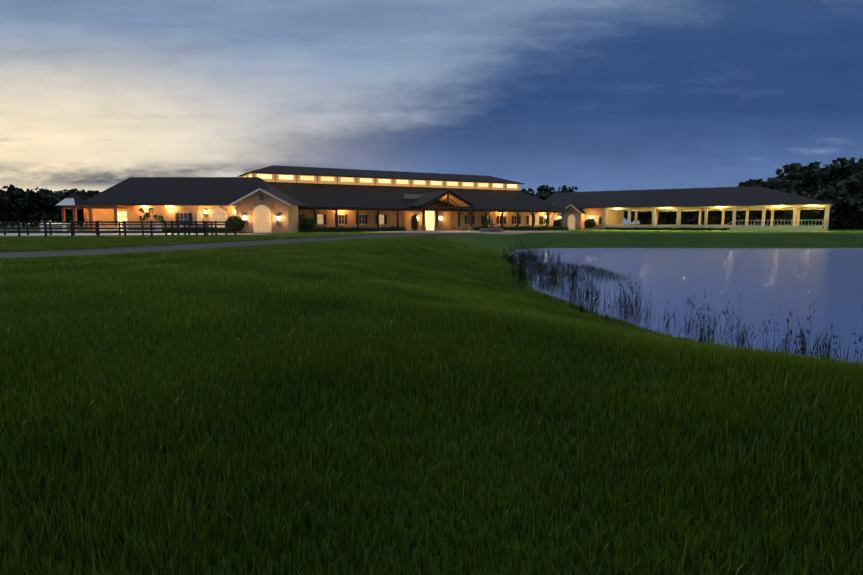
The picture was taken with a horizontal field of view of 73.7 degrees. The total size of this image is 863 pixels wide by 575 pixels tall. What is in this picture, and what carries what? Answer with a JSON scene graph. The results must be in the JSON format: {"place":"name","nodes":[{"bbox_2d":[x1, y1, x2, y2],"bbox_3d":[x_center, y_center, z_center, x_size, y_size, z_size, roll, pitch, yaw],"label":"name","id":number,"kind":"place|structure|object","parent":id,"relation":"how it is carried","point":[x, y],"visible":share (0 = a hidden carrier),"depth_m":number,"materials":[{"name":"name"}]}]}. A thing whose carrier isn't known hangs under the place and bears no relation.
{"place":"outdoors","nodes":[
{"label":"outdoors","id":0,"kind":"place"},
{"bbox_2d":[0,233,249,235],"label":"arena sand","id":1,"kind":"structure","parent":0,"point":[36,234],"depth_m":65.65,"materials":[{"name":"beige sand"}]},
{"bbox_2d":[39,220,161,233],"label":"show jumps","id":2,"kind":"object","parent":1,"relation":"on","point":[122,226],"visible":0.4,"depth_m":69.57,"materials":[{"name":"white"}]},
{"bbox_2d":[0,233,460,257],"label":"driveway","id":3,"kind":"structure","parent":0,"point":[132,249],"depth_m":29.34,"materials":[{"name":"grey asphalt"}]},
{"bbox_2d":[0,224,862,574],"bbox_3d":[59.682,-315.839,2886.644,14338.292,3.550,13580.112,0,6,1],"label":"ground","id":4,"kind":"structure","parent":0,"point":[656,238],"depth_m":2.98,"materials":[{"name":"green plant"}]},
{"bbox_2d":[0,184,25,226],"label":"forest tree","id":5,"kind":"object","parent":4,"relation":"on","point":[6,203],"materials":[{"name":"green plant"}]},
{"bbox_2d":[14,194,51,226],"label":"forest tree","id":6,"kind":"object","parent":4,"relation":"on","point":[28,219],"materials":[{"name":"green plant"}]},
{"bbox_2d":[8,187,59,226],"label":"forest tree","id":7,"kind":"object","parent":4,"relation":"on","point":[31,199],"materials":[{"name":"green plant"}]},
{"bbox_2d":[37,188,53,226],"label":"forest tree","id":8,"kind":"object","parent":4,"relation":"on","point":[49,208],"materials":[{"name":"green plant"}]},
{"bbox_2d":[45,189,68,220],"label":"forest tree","id":9,"kind":"object","parent":4,"relation":"on","point":[55,210],"visible":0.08,"depth_m":257.51,"materials":[{"name":"green plant"}]},
{"bbox_2d":[55,188,81,215],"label":"forest tree","id":10,"kind":"object","parent":4,"relation":"on","point":[71,191],"visible":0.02,"depth_m":258.18,"materials":[{"name":"green plant"}]},
{"bbox_2d":[54,189,85,226],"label":"forest tree","id":11,"kind":"object","parent":4,"relation":"on","point":[58,216],"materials":[{"name":"green plant"}]},
{"bbox_2d":[66,193,96,223],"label":"forest tree","id":12,"kind":"object","parent":4,"relation":"on","point":[80,215],"visible":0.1,"depth_m":241.41,"materials":[{"name":"green plant"}]},
{"bbox_2d":[70,190,99,216],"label":"forest tree","id":13,"kind":"object","parent":4,"relation":"on","point":[89,192],"visible":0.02,"depth_m":247.77,"materials":[{"name":"green plant"}]},
{"bbox_2d":[0,220,235,236],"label":"paddock fence","id":14,"kind":"object","parent":4,"relation":"on","point":[205,224],"visible":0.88,"depth_m":53.04,"materials":[{"name":"black wood"}]},
{"bbox_2d":[139,207,153,229],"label":"sapling","id":15,"kind":"object","parent":4,"relation":"on","point":[147,215],"depth_m":79.21,"materials":[{"name":"green plant"}]},
{"bbox_2d":[153,214,164,223],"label":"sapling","id":16,"kind":"object","parent":4,"relation":"on","point":[160,217],"depth_m":79.90,"materials":[{"name":"green plant"}]},
{"bbox_2d":[128,227,233,232],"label":"hedge","id":17,"kind":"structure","parent":4,"relation":"on","point":[190,230],"depth_m":80.24,"materials":[{"name":"green plant"}]},
{"bbox_2d":[54,177,308,232],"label":"wing","id":18,"kind":"structure","parent":4,"relation":"on","point":[257,205],"depth_m":81.79,"materials":[{"name":"beige paint"}]},
{"bbox_2d":[16,232,429,250],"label":"grass","id":19,"kind":"structure","parent":4,"relation":"on","point":[181,243],"depth_m":32.17,"materials":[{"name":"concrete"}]},
{"bbox_2d":[225,215,244,231],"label":"shrub","id":20,"kind":"object","parent":4,"relation":"on","point":[237,221],"depth_m":76.56,"materials":[{"name":"green plant"}]},
{"bbox_2d":[24,232,471,255],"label":"kerb","id":21,"kind":"structure","parent":4,"relation":"on","point":[208,247],"depth_m":26.51,"materials":[{"name":"concrete"}]},
{"bbox_2d":[0,234,518,265],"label":"grass","id":22,"kind":"structure","parent":4,"relation":"on","point":[207,238],"depth_m":44.60,"materials":[{"name":"green plant"}]},
{"bbox_2d":[0,239,533,288],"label":"grass","id":23,"kind":"structure","parent":4,"relation":"on","point":[377,246],"depth_m":30.36,"materials":[{"name":"green plant"}]},
{"bbox_2d":[299,216,315,232],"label":"shrub","id":24,"kind":"object","parent":4,"relation":"on","point":[304,222],"depth_m":84.03,"materials":[{"name":"green plant"}]},
{"bbox_2d":[0,248,691,341],"bbox_3d":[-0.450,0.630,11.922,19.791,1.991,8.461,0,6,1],"label":"grass","id":25,"kind":"structure","parent":4,"relation":"on","point":[91,288],"depth_m":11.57,"materials":[{"name":"green plant"}]},
{"bbox_2d":[298,226,406,231],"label":"hedge","id":26,"kind":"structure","parent":4,"relation":"on","point":[348,229],"depth_m":91.05,"materials":[{"name":"green plant"}]},
{"bbox_2d":[237,165,568,230],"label":"building","id":27,"kind":"structure","parent":4,"relation":"on","point":[336,197],"depth_m":100.26,"materials":[{"name":"paint"}]},
{"bbox_2d":[0,323,862,505],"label":"grass","id":28,"kind":"structure","parent":4,"relation":"on","point":[772,372],"depth_m":3.79,"materials":[{"name":"green plant"}]},
{"bbox_2d":[472,225,568,230],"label":"hedge","id":29,"kind":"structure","parent":4,"relation":"on","point":[515,229],"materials":[{"name":"green plant"}]},
{"bbox_2d":[519,185,557,199],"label":"tree","id":30,"kind":"object","parent":4,"relation":"on","point":[544,192],"visible":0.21,"depth_m":185.32,"materials":[{"name":"green plant"}]},
{"bbox_2d":[553,219,559,226],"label":"bush","id":31,"kind":"object","parent":4,"relation":"on","point":[554,225],"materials":[{"name":"green plant"}]},
{"bbox_2d":[558,185,577,191],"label":"tree","id":32,"kind":"object","parent":4,"relation":"on","point":[564,188],"depth_m":192.59,"materials":[{"name":"green plant"}]},
{"bbox_2d":[526,262,630,282],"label":"pond weed tips","id":33,"kind":"object","parent":4,"relation":"on","point":[596,270],"visible":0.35,"depth_m":33.96,"materials":[{"name":"green plant"}]},
{"bbox_2d":[583,219,595,229],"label":"bush","id":34,"kind":"object","parent":4,"relation":"on","point":[591,222],"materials":[{"name":"green plant"}]},
{"bbox_2d":[491,255,814,357],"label":"bank tufts","id":35,"kind":"object","parent":4,"relation":"on","point":[565,305],"visible":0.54,"depth_m":23.16,"materials":[{"name":"green plant"}]},
{"bbox_2d":[623,211,692,224],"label":"tree","id":36,"kind":"object","parent":4,"relation":"on","point":[644,218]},
{"bbox_2d":[604,227,730,230],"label":"hedge","id":37,"kind":"object","parent":4,"relation":"on","point":[720,229],"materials":[{"name":"green plant"}]},
{"bbox_2d":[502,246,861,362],"bbox_3d":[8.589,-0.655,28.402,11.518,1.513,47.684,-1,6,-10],"label":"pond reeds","id":38,"kind":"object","parent":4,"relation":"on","point":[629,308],"visible":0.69,"depth_m":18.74,"materials":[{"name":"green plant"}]},
{"bbox_2d":[669,211,698,224],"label":"tree","id":39,"kind":"object","parent":4,"relation":"on","point":[684,220],"visible":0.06,"depth_m":139.53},
{"bbox_2d":[544,186,833,230],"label":"building","id":40,"kind":"structure","parent":4,"relation":"on","point":[603,209],"depth_m":116.87,"materials":[{"name":"stucco"},{"name":"wood"},{"name":"dark wood"}]},
{"bbox_2d":[687,211,761,225],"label":"tree","id":41,"kind":"object","parent":4,"relation":"on","point":[713,216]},
{"bbox_2d":[730,210,778,225],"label":"tree","id":42,"kind":"object","parent":4,"relation":"on","point":[759,213],"visible":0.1,"depth_m":132.32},
{"bbox_2d":[737,178,805,193],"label":"oak tree","id":43,"kind":"object","parent":4,"relation":"on","point":[789,184],"visible":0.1,"depth_m":151.88,"materials":[{"name":"green plant"}]},
{"bbox_2d":[766,188,798,225],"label":"tree","id":44,"kind":"object","parent":4,"relation":"on","point":[793,191],"visible":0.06,"depth_m":134.81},
{"bbox_2d":[744,163,831,194],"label":"oak tree","id":45,"kind":"object","parent":4,"relation":"on","point":[789,172],"visible":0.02,"depth_m":156.83,"materials":[{"name":"green plant"}]},
{"bbox_2d":[769,190,837,225],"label":"tree","id":46,"kind":"object","parent":4,"relation":"on","point":[806,216],"visible":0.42,"depth_m":124.96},
{"bbox_2d":[794,157,862,195],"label":"oak tree","id":47,"kind":"object","parent":4,"relation":"on","point":[849,177],"visible":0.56,"depth_m":151.17,"materials":[{"name":"green plant"}]},
{"bbox_2d":[807,186,862,228],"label":"tree","id":48,"kind":"object","parent":4,"relation":"on","point":[837,196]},
{"bbox_2d":[816,192,862,228],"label":"tree","id":49,"kind":"object","parent":4,"relation":"on","point":[854,212],"visible":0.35,"depth_m":124.34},
{"bbox_2d":[0,284,862,374],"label":"grass","id":50,"kind":"structure","parent":0,"point":[209,311],"depth_m":6.85,"materials":[{"name":"green plant"}]},
{"bbox_2d":[0,0,862,223],"label":"sky","id":51,"kind":"structure","parent":0,"point":[586,95],"materials":[{"name":"blue"}]},
{"bbox_2d":[366,231,566,234],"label":"forecourt paving","id":52,"kind":"structure","parent":0,"point":[513,232],"depth_m":79.88,"materials":[{"name":"grey concrete"}]},
{"bbox_2d":[410,214,418,230],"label":"shrub","id":53,"kind":"object","parent":52,"relation":"on","point":[412,222],"depth_m":92.04,"materials":[{"name":"green plant"}]},
{"bbox_2d":[481,215,488,227],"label":"shrub","id":54,"kind":"object","parent":52,"relation":"on","point":[487,222],"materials":[{"name":"green plant"}]},
{"bbox_2d":[480,219,502,231],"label":"fountain","id":55,"kind":"object","parent":52,"relation":"on","point":[491,229],"visible":0.98,"depth_m":84.12,"materials":[{"name":"stone"}]},
{"bbox_2d":[509,248,862,363],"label":"pond water","id":56,"kind":"structure","parent":0,"point":[829,281],"depth_m":25.82,"materials":[{"name":"blue liquid"}]},
{"bbox_2d":[502,242,862,363],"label":"reed leaves","id":57,"kind":"object","parent":56,"relation":"on","point":[623,291],"visible":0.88,"depth_m":18.85,"materials":[{"name":"green plant"}]}
]}

